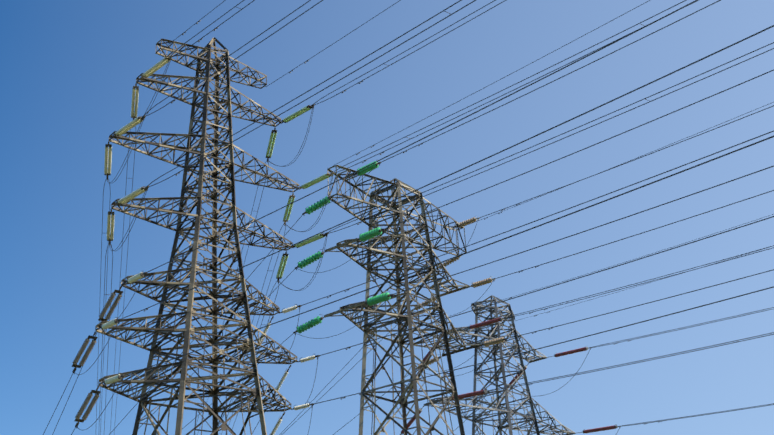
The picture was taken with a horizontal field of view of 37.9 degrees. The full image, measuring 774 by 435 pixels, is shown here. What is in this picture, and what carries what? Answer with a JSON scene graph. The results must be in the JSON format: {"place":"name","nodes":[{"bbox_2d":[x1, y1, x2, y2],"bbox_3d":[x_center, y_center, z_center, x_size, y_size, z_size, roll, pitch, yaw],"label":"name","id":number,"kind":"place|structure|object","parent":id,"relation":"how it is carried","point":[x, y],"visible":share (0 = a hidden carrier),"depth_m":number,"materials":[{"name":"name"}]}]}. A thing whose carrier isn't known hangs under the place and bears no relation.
{"place":"outdoors","nodes":[
{"label":"outdoors","id":0,"kind":"place"},
{"bbox_2d":[0,0,773,434],"label":"sky","id":1,"kind":"structure","parent":0,"point":[69,69],"materials":[{"name":"blue"}]},
{"label":"ground","id":2,"kind":"structure","parent":0,"visible":0},
{"bbox_2d":[72,38,333,434],"bbox_3d":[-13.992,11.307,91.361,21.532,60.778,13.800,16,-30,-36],"label":"pylon","id":3,"kind":"object","parent":2,"relation":"on","point":[150,379],"visible":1,"depth_m":93.57,"materials":[{"name":"metal"}]},
{"bbox_2d":[293,161,506,434],"bbox_3d":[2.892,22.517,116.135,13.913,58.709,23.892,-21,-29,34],"label":"pylon","id":4,"kind":"object","parent":2,"relation":"on","point":[368,304],"visible":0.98,"depth_m":120.50,"materials":[{"name":"metal"}]},
{"bbox_2d":[43,0,773,434],"bbox_3d":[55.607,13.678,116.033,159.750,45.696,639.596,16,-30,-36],"label":"conductors","id":5,"kind":"object","parent":4,"relation":"hanging from","point":[461,198],"visible":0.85,"depth_m":86.92,"materials":[{"name":"grey metal"}]},
{"bbox_2d":[400,295,620,434],"bbox_3d":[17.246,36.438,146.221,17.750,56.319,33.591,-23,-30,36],"label":"pylon","id":6,"kind":"object","parent":2,"relation":"on","point":[476,328],"visible":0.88,"depth_m":152.93,"materials":[{"name":"grey metal"}]}
]}

